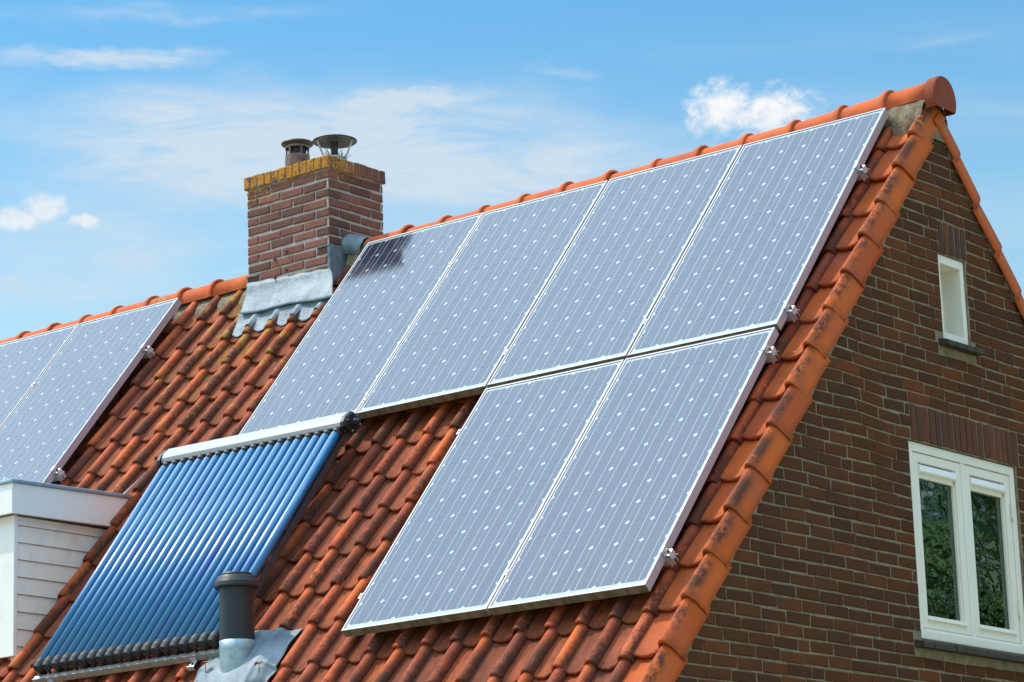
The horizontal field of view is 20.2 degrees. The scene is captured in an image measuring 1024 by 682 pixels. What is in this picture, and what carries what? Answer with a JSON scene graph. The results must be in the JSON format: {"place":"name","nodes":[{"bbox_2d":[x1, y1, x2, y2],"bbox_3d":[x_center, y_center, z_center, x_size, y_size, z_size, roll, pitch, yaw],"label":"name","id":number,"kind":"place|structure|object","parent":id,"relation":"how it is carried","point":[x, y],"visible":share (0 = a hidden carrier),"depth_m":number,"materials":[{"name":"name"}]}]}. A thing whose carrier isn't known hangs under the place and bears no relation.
{"place":"outdoors","nodes":[
{"label":"outdoors","id":0,"kind":"place"},
{"bbox_2d":[0,0,1023,339],"label":"sky","id":1,"kind":"structure","parent":0,"point":[132,131],"materials":[{"name":"blue"}]},
{"label":"ground","id":2,"kind":"structure","parent":0,"visible":0},
{"bbox_2d":[0,76,1023,681],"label":"brick house","id":3,"kind":"structure","parent":2,"relation":"on","point":[856,512],"depth_m":16.10,"materials":[{"name":"brown brick"}]},
{"bbox_2d":[52,471,65,481],"bbox_3d":[-3.975,1.115,19.765,2.615,0.055,0.055,-13,-17,37],"label":"mounting rail","id":4,"kind":"object","parent":3,"relation":"attached to","point":[60,477],"visible":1,"depth_m":18.98,"materials":[{"name":"metal"}]},
{"bbox_2d":[0,323,79,428],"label":"solar panel","id":5,"kind":"object","parent":4,"relation":"attached to","point":[25,362],"visible":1,"depth_m":20.71,"materials":[{"name":"glass"}]},
{"bbox_2d":[0,298,181,483],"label":"solar panel","id":6,"kind":"object","parent":4,"relation":"attached to","point":[61,406],"visible":1,"depth_m":19.85,"materials":[{"name":"glass"}]},
{"bbox_2d":[142,349,155,358],"bbox_3d":[-3.492,0.307,20.611,2.615,0.055,0.055,-13,-17,37],"label":"mounting rail","id":7,"kind":"object","parent":3,"relation":"attached to","point":[149,354],"visible":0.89,"depth_m":19.82,"materials":[{"name":"metal"}]},
{"bbox_2d":[32,411,360,681],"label":"solar water collector","id":8,"kind":"object","parent":3,"relation":"on","point":[203,516],"visible":0.98,"depth_m":16.84,"materials":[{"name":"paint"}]},
{"bbox_2d":[194,571,302,681],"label":"vent pipe","id":9,"kind":"object","parent":3,"relation":"on","point":[244,646],"visible":1,"depth_m":15.74,"materials":[{"name":"plastic"}]},
{"bbox_2d":[663,553,678,565],"bbox_3d":[0.022,1.254,14.821,2.040,0.055,0.055,-13,-17,37],"label":"mounting rail","id":10,"kind":"object","parent":3,"relation":"attached to","point":[671,561],"visible":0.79,"depth_m":14.20,"materials":[{"name":"metal"}]},
{"bbox_2d":[341,359,623,636],"bbox_3d":[-0.139,0.838,15.628,1.016,1.984,0.059,-13,-57,37],"label":"solar panel","id":11,"kind":"object","parent":10,"relation":"attached to","point":[454,550],"visible":1,"depth_m":15.55,"materials":[{"name":"glass"}]},
{"bbox_2d":[488,327,781,614],"bbox_3d":[0.680,0.677,15.007,1.070,1.984,0.111,-13,-57,37],"label":"solar panel","id":12,"kind":"object","parent":10,"relation":"attached to","point":[615,512],"visible":1,"depth_m":14.92,"materials":[{"name":"glass"}]},
{"bbox_2d":[764,351,778,363],"bbox_3d":[0.619,0.255,15.868,2.040,0.055,0.055,-13,-17,37],"label":"mounting rail","id":13,"kind":"object","parent":3,"relation":"attached to","point":[772,357],"visible":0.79,"depth_m":15.25,"materials":[{"name":"metal"}]},
{"bbox_2d":[785,309,799,321],"bbox_3d":[-0.025,0.206,16.711,4.045,0.055,0.055,-13,-17,37],"label":"mounting rail","id":14,"kind":"object","parent":3,"relation":"attached to","point":[794,316],"visible":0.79,"depth_m":15.49,"materials":[{"name":"metal"}]},
{"bbox_2d":[239,212,483,433],"bbox_3d":[-0.938,-0.094,18.206,1.001,1.984,0.051,-13,-57,37],"label":"solar panel","id":15,"kind":"object","parent":14,"relation":"on","point":[345,350],"visible":0.93,"depth_m":18.17,"materials":[{"name":"glass"}]},
{"bbox_2d":[357,180,607,418],"bbox_3d":[-0.163,-0.270,17.596,1.016,1.984,0.058,-13,-57,37],"label":"solar panel","id":16,"kind":"object","parent":14,"relation":"attached to","point":[461,335],"visible":1,"depth_m":17.52,"materials":[{"name":"glass"}]},
{"bbox_2d":[487,145,742,387],"bbox_3d":[0.627,-0.449,16.975,1.016,1.984,0.058,-13,-57,37],"label":"solar panel","id":17,"kind":"object","parent":14,"relation":"on","point":[597,300],"visible":1,"depth_m":16.91,"materials":[{"name":"glass"}]},
{"bbox_2d":[627,107,888,357],"bbox_3d":[1.448,-0.608,16.355,1.070,1.984,0.111,-13,-57,37],"label":"solar panel","id":18,"kind":"object","parent":14,"relation":"on","point":[745,264],"visible":1,"depth_m":16.28,"materials":[{"name":"glass"}]},
{"bbox_2d":[856,168,869,180],"bbox_3d":[0.460,-0.605,17.561,4.045,0.055,0.055,-13,-17,37],"label":"mounting rail","id":19,"kind":"object","parent":3,"relation":"attached to","point":[863,174],"visible":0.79,"depth_m":16.34,"materials":[{"name":"metal"}]},
{"bbox_2d":[938,254,967,344],"bbox_3d":[2.454,-0.220,16.518,0.190,0.496,0.295,-13,-17,37],"label":"attic window","id":20,"kind":"structure","parent":3,"relation":"in","point":[952,292],"depth_m":16.57,"materials":[{"name":"paint"}]},
{"bbox_2d":[908,441,1023,655],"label":"gable window","id":21,"kind":"structure","parent":3,"relation":"in","point":[969,578],"depth_m":16.11,"materials":[{"name":"paint"}]}
]}

